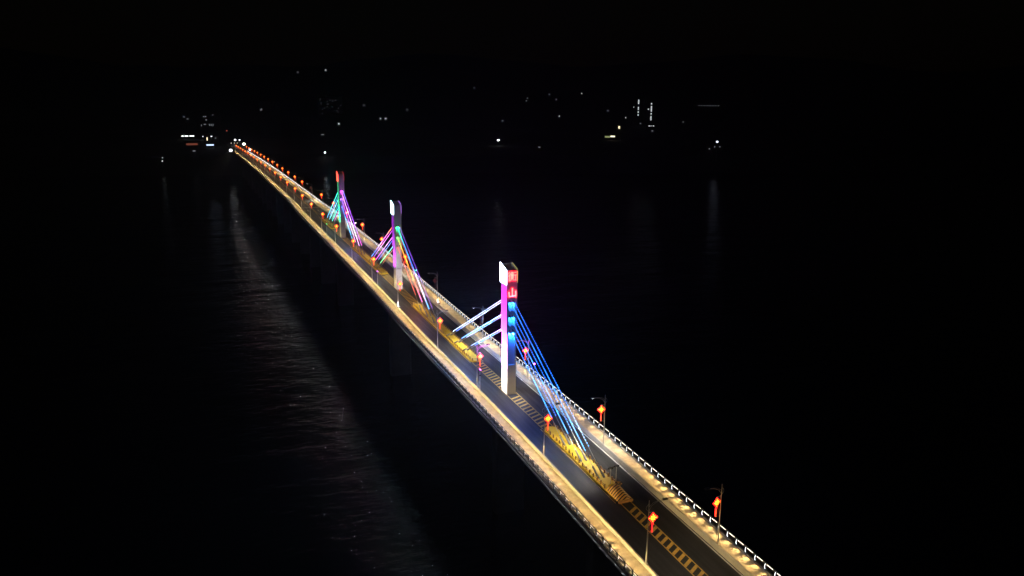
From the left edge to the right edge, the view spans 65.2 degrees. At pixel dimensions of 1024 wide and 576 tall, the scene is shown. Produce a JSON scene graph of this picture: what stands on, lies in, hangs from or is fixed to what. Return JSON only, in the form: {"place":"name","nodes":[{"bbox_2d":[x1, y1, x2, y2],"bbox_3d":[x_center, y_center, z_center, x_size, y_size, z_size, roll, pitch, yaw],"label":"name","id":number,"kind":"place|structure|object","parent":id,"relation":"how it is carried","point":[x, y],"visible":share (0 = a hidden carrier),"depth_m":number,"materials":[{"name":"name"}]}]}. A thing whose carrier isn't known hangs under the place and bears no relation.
{"place":"outdoors","nodes":[
{"label":"outdoors","id":0,"kind":"place"},
{"bbox_2d":[399,227,438,322],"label":"stay cable","id":1,"kind":"object","parent":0,"point":[418,274],"visible":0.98,"depth_m":239.61,"materials":[{"name":"metal"}]},
{"bbox_2d":[227,144,743,575],"bbox_3d":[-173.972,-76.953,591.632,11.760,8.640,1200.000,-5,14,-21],"label":"road","id":2,"kind":"structure","parent":0,"point":[628,527],"depth_m":149.13,"materials":[{"name":"grey asphalt"}]},
{"bbox_2d":[322,218,335,228],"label":"median island","id":3,"kind":"structure","parent":2,"relation":"on","point":[329,224],"depth_m":380.48,"materials":[{"name":"yellow paint"}]},
{"bbox_2d":[351,245,387,274],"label":"median island","id":4,"kind":"structure","parent":2,"relation":"on","point":[381,270],"depth_m":299.19,"materials":[{"name":"yellow paint"}]},
{"bbox_2d":[413,302,479,361],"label":"median island","id":5,"kind":"structure","parent":2,"relation":"on","point":[469,354],"depth_m":212.89,"materials":[{"name":"yellow paint"}]},
{"bbox_2d":[399,236,430,315],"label":"stay cable","id":6,"kind":"object","parent":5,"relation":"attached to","point":[415,276],"visible":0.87,"depth_m":242.27,"materials":[{"name":"metal"}]},
{"bbox_2d":[239,151,707,575],"bbox_3d":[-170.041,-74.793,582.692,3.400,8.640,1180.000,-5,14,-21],"label":"road marking","id":7,"kind":"object","parent":2,"relation":"on","point":[681,557],"visible":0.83,"depth_m":140.00,"materials":[{"name":"yellow paint"}]},
{"bbox_2d":[233,148,742,575],"bbox_3d":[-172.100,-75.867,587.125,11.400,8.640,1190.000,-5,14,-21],"label":"road marking","id":8,"kind":"object","parent":2,"relation":"on","point":[568,420],"visible":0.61,"depth_m":148.57,"materials":[{"name":"white paint"}]},
{"bbox_2d":[543,423,622,500],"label":"median island","id":9,"kind":"structure","parent":2,"relation":"on","point":[552,433],"depth_m":142.74,"materials":[{"name":"yellow paint"}]},
{"bbox_2d":[607,481,632,503],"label":"impact nose","id":10,"kind":"object","parent":9,"relation":"attached to","point":[618,493],"visible":1,"depth_m":130.47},
{"bbox_2d":[0,172,1023,575],"bbox_3d":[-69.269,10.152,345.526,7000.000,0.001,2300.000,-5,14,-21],"label":"water","id":11,"kind":"structure","parent":0,"point":[812,374],"depth_m":272.83,"materials":[{"name":"black liquid"}]},
{"bbox_2d":[235,154,625,575],"bbox_3d":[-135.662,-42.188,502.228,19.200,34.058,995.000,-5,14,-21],"label":"bridge","id":12,"kind":"structure","parent":11,"relation":"in","point":[508,463],"depth_m":265.17,"materials":[{"name":"concrete"}]},
{"bbox_2d":[336,171,345,237],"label":"bridge tower","id":13,"kind":"structure","parent":12,"relation":"on","point":[340,180],"depth_m":345.05,"materials":[{"name":"paint"}]},
{"bbox_2d":[343,192,364,253],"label":"stay cable","id":14,"kind":"object","parent":13,"relation":"attached to","point":[354,224],"visible":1,"depth_m":325.68,"materials":[{"name":"metal"}]},
{"bbox_2d":[390,200,402,289],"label":"bridge tower","id":15,"kind":"structure","parent":12,"relation":"on","point":[396,223],"depth_m":257.07,"materials":[{"name":"paint"}]},
{"bbox_2d":[397,247,421,309],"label":"stay cable","id":16,"kind":"object","parent":15,"relation":"attached to","point":[410,280],"visible":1,"depth_m":245.17,"materials":[{"name":"metal"}]},
{"bbox_2d":[397,237,427,316],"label":"stay cable","id":17,"kind":"object","parent":15,"relation":"attached to","point":[412,277],"visible":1,"depth_m":241.59,"materials":[{"name":"metal"}]},
{"bbox_2d":[400,247,424,309],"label":"stay cable","id":18,"kind":"object","parent":15,"relation":"attached to","point":[413,280],"visible":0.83,"depth_m":245.09,"materials":[{"name":"metal"}]},
{"bbox_2d":[397,227,434,322],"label":"stay cable","id":19,"kind":"object","parent":15,"relation":"attached to","point":[416,276],"visible":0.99,"depth_m":237.64,"materials":[{"name":"metal"}]},
{"bbox_2d":[233,151,637,575],"bbox_3d":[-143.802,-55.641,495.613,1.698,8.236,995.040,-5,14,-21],"label":"railing","id":20,"kind":"object","parent":12,"relation":"on","point":[605,545],"visible":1,"depth_m":154.83,"materials":[{"name":"stone"}]},
{"bbox_2d":[235,152,651,575],"bbox_3d":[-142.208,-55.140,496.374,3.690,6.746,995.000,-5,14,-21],"label":"pavement","id":21,"kind":"structure","parent":12,"relation":"on","point":[619,547],"depth_m":150.09,"materials":[{"name":"beige concrete"}]},
{"bbox_2d":[235,151,657,575],"bbox_3d":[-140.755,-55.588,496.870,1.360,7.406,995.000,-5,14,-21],"label":"concrete barrier","id":22,"kind":"object","parent":12,"relation":"on","point":[651,571],"visible":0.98,"depth_m":153.46,"materials":[{"name":"beige concrete"}]},
{"bbox_2d":[435,310,448,347],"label":"street lamp","id":23,"kind":"object","parent":22,"relation":"on","point":[437,329],"visible":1,"depth_m":200.52,"materials":[{"name":"metal"}]},
{"bbox_2d":[542,403,559,455],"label":"street lamp","id":24,"kind":"object","parent":22,"relation":"on","point":[544,424],"visible":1,"depth_m":141.75,"materials":[{"name":"metal"}]},
{"bbox_2d":[545,414,551,430],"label":"knot lantern","id":25,"kind":"object","parent":24,"relation":"hanging from","point":[548,418],"visible":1,"depth_m":141.80,"materials":[{"name":"red"}]},
{"bbox_2d":[644,497,667,563],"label":"street lamp","id":26,"kind":"object","parent":22,"relation":"on","point":[665,498],"visible":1,"depth_m":110.63,"materials":[{"name":"metal"}]},
{"bbox_2d":[649,511,657,532],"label":"knot lantern","id":27,"kind":"object","parent":26,"relation":"attached to","point":[652,517],"visible":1,"depth_m":110.58,"materials":[{"name":"red"}]},
{"bbox_2d":[246,152,753,575],"bbox_3d":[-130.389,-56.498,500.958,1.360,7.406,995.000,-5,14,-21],"label":"concrete barrier","id":28,"kind":"object","parent":12,"relation":"on","point":[736,564],"visible":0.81,"depth_m":147.24,"materials":[{"name":"beige concrete"}]},
{"bbox_2d":[428,272,438,302],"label":"street lamp","id":29,"kind":"object","parent":28,"relation":"on","point":[437,286],"visible":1,"depth_m":241.28,"materials":[{"name":"metal"}]},
{"bbox_2d":[516,339,529,379],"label":"street lamp","id":30,"kind":"object","parent":28,"relation":"on","point":[528,356],"visible":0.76,"depth_m":178.28,"materials":[{"name":"metal"}]},
{"bbox_2d":[591,395,606,443],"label":"street lamp","id":31,"kind":"object","parent":28,"relation":"on","point":[604,419],"visible":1,"depth_m":146.75,"materials":[{"name":"metal"}]},
{"bbox_2d":[597,405,604,420],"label":"knot lantern","id":32,"kind":"object","parent":31,"relation":"attached to","point":[601,409],"visible":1,"depth_m":146.01,"materials":[{"name":"paint"}]},
{"bbox_2d":[704,487,723,544],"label":"street lamp","id":33,"kind":"object","parent":28,"relation":"on","point":[707,488],"visible":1,"depth_m":115.42,"materials":[{"name":"metal"}]},
{"bbox_2d":[713,496,719,516],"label":"knot lantern","id":34,"kind":"object","parent":33,"relation":"hanging from","point":[716,502],"visible":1,"depth_m":114.83,"materials":[{"name":"red"}]},
{"bbox_2d":[248,152,768,575],"bbox_3d":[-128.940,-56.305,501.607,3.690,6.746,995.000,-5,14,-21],"label":"pavement","id":35,"kind":"structure","parent":12,"relation":"on","point":[733,551],"depth_m":146.12,"materials":[{"name":"beige concrete"}]},
{"bbox_2d":[500,261,517,394],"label":"bridge tower","id":36,"kind":"structure","parent":12,"relation":"on","point":[509,277],"depth_m":169.98,"materials":[{"name":"paint"}]},
{"bbox_2d":[447,300,500,335],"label":"stay cable","id":37,"kind":"object","parent":36,"relation":"attached to","point":[474,317],"visible":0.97,"depth_m":190.50,"materials":[{"name":"metal"}]},
{"bbox_2d":[450,302,500,334],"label":"stay cable","id":38,"kind":"object","parent":36,"relation":"attached to","point":[477,317],"visible":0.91,"depth_m":191.66,"materials":[{"name":"metal"}]},
{"bbox_2d":[455,315,500,342],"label":"stay cable","id":39,"kind":"object","parent":36,"relation":"attached to","point":[478,328],"visible":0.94,"depth_m":188.04,"materials":[{"name":"metal"}]},
{"bbox_2d":[459,317,500,342],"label":"stay cable","id":40,"kind":"object","parent":36,"relation":"attached to","point":[480,329],"visible":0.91,"depth_m":189.69,"materials":[{"name":"metal"}]},
{"bbox_2d":[463,329,500,350],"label":"stay cable","id":41,"kind":"object","parent":36,"relation":"attached to","point":[481,340],"visible":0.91,"depth_m":186.44,"materials":[{"name":"metal"}]},
{"bbox_2d":[466,331,500,349],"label":"stay cable","id":42,"kind":"object","parent":36,"relation":"attached to","point":[484,340],"visible":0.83,"depth_m":188.06,"materials":[{"name":"metal"}]},
{"bbox_2d":[510,332,565,445],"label":"stay cable","id":43,"kind":"object","parent":36,"relation":"attached to","point":[563,442],"visible":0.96,"depth_m":156.96,"materials":[{"name":"metal"}]},
{"bbox_2d":[513,331,570,444],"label":"stay cable","id":44,"kind":"object","parent":36,"relation":"attached to","point":[568,441],"visible":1,"depth_m":156.70,"materials":[{"name":"metal"}]},
{"bbox_2d":[510,317,581,461],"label":"stay cable","id":45,"kind":"object","parent":36,"relation":"attached to","point":[579,457],"visible":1,"depth_m":153.74,"materials":[{"name":"metal"}]},
{"bbox_2d":[514,318,587,460],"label":"stay cable","id":46,"kind":"object","parent":36,"relation":"attached to","point":[583,454],"visible":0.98,"depth_m":152.52,"materials":[{"name":"metal"}]},
{"bbox_2d":[510,302,599,478],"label":"stay cable","id":47,"kind":"object","parent":36,"relation":"attached to","point":[596,473],"visible":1,"depth_m":148.50,"materials":[{"name":"metal"}]},
{"bbox_2d":[514,303,604,477],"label":"stay cable","id":48,"kind":"object","parent":36,"relation":"attached to","point":[602,473],"visible":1,"depth_m":147.53,"materials":[{"name":"metal"}]},
{"bbox_2d":[248,151,781,575],"bbox_3d":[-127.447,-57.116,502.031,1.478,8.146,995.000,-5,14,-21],"label":"railing","id":49,"kind":"object","parent":12,"relation":"on","point":[670,486],"visible":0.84,"depth_m":151.31,"materials":[{"name":"metal"}]},
{"bbox_2d":[0,48,1023,178],"bbox_3d":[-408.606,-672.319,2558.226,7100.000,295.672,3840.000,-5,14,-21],"label":"hills","id":50,"kind":"structure","parent":0,"point":[61,116],"depth_m":1893.84,"materials":[{"name":"black"}]},
{"bbox_2d":[185,116,189,122],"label":"house","id":51,"kind":"structure","parent":50,"relation":"on","point":[187,119],"depth_m":1741.79,"materials":[{"name":"tile"}]},
{"bbox_2d":[184,140,200,145],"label":"shop","id":52,"kind":"structure","parent":50,"relation":"on","point":[191,142],"depth_m":1127.08,"materials":[{"name":"tile"}]},
{"bbox_2d":[179,133,208,138],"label":"shop","id":53,"kind":"structure","parent":50,"relation":"on","point":[189,135],"depth_m":1234.40,"materials":[{"name":"tile"}]},
{"bbox_2d":[189,146,198,156],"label":"house","id":54,"kind":"structure","parent":50,"relation":"on","point":[193,151],"depth_m":970.02,"materials":[{"name":"tile"}]},
{"bbox_2d":[203,135,210,144],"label":"house","id":55,"kind":"structure","parent":50,"relation":"on","point":[207,139],"depth_m":1146.02,"materials":[{"name":"tile"}]},
{"bbox_2d":[194,107,220,130],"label":"apartment building","id":56,"kind":"structure","parent":50,"relation":"on","point":[207,119],"depth_m":1474.67,"materials":[{"name":"concrete"}]},
{"bbox_2d":[200,133,216,139],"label":"shop","id":57,"kind":"structure","parent":50,"relation":"on","point":[201,136],"depth_m":1233.43,"materials":[{"name":"tile"}]},
{"bbox_2d":[212,134,218,143],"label":"house","id":58,"kind":"structure","parent":50,"relation":"on","point":[215,138],"depth_m":1166.49,"materials":[{"name":"tile"}]},
{"bbox_2d":[259,99,281,138],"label":"apartment building","id":59,"kind":"structure","parent":50,"relation":"on","point":[270,118],"depth_m":1350.99,"materials":[{"name":"concrete"}]},
{"bbox_2d":[320,131,324,136],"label":"house","id":60,"kind":"structure","parent":50,"relation":"on","point":[322,133],"depth_m":1421.92,"materials":[{"name":"tile"}]},
{"bbox_2d":[317,93,343,114],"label":"apartment building","id":61,"kind":"structure","parent":50,"relation":"on","point":[329,104],"depth_m":1925.83,"materials":[{"name":"concrete"}]},
{"bbox_2d":[536,143,542,150],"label":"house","id":62,"kind":"structure","parent":50,"relation":"on","point":[539,146],"depth_m":1079.11,"materials":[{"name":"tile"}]},
{"bbox_2d":[604,134,620,139],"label":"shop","id":63,"kind":"structure","parent":50,"relation":"on","point":[611,136],"depth_m":1305.51,"materials":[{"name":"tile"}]},
{"bbox_2d":[633,94,643,123],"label":"apartment building","id":64,"kind":"structure","parent":50,"relation":"on","point":[638,106],"depth_m":1764.50,"materials":[{"name":"tile"}]},
{"bbox_2d":[645,97,656,126],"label":"apartment building","id":65,"kind":"structure","parent":50,"relation":"on","point":[651,106],"depth_m":1707.60,"materials":[{"name":"tile"}]},
{"bbox_2d":[694,102,724,107],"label":"apartment building","id":66,"kind":"structure","parent":50,"relation":"on","point":[709,105],"depth_m":2086.18,"materials":[{"name":"tile"}]},
{"bbox_2d":[706,144,712,152],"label":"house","id":67,"kind":"structure","parent":50,"relation":"on","point":[709,148],"depth_m":1072.48,"materials":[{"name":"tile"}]},
{"bbox_2d":[711,143,718,149],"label":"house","id":68,"kind":"structure","parent":50,"relation":"on","point":[715,146],"depth_m":1108.45,"materials":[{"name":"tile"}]},
{"bbox_2d":[718,143,723,149],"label":"house","id":69,"kind":"structure","parent":50,"relation":"on","point":[720,146],"depth_m":1108.67,"materials":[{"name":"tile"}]},
{"bbox_2d":[0,0,1023,71],"label":"sky","id":70,"kind":"structure","parent":0,"point":[918,35],"materials":[{"name":"black"}]},
{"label":"street lamp","id":71,"kind":"object","parent":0,"visible":0},
{"bbox_2d":[477,352,482,366],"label":"knot lantern","id":72,"kind":"object","parent":71,"relation":"attached to","point":[479,356],"visible":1,"depth_m":173.63,"materials":[{"name":"paint"}]}
]}

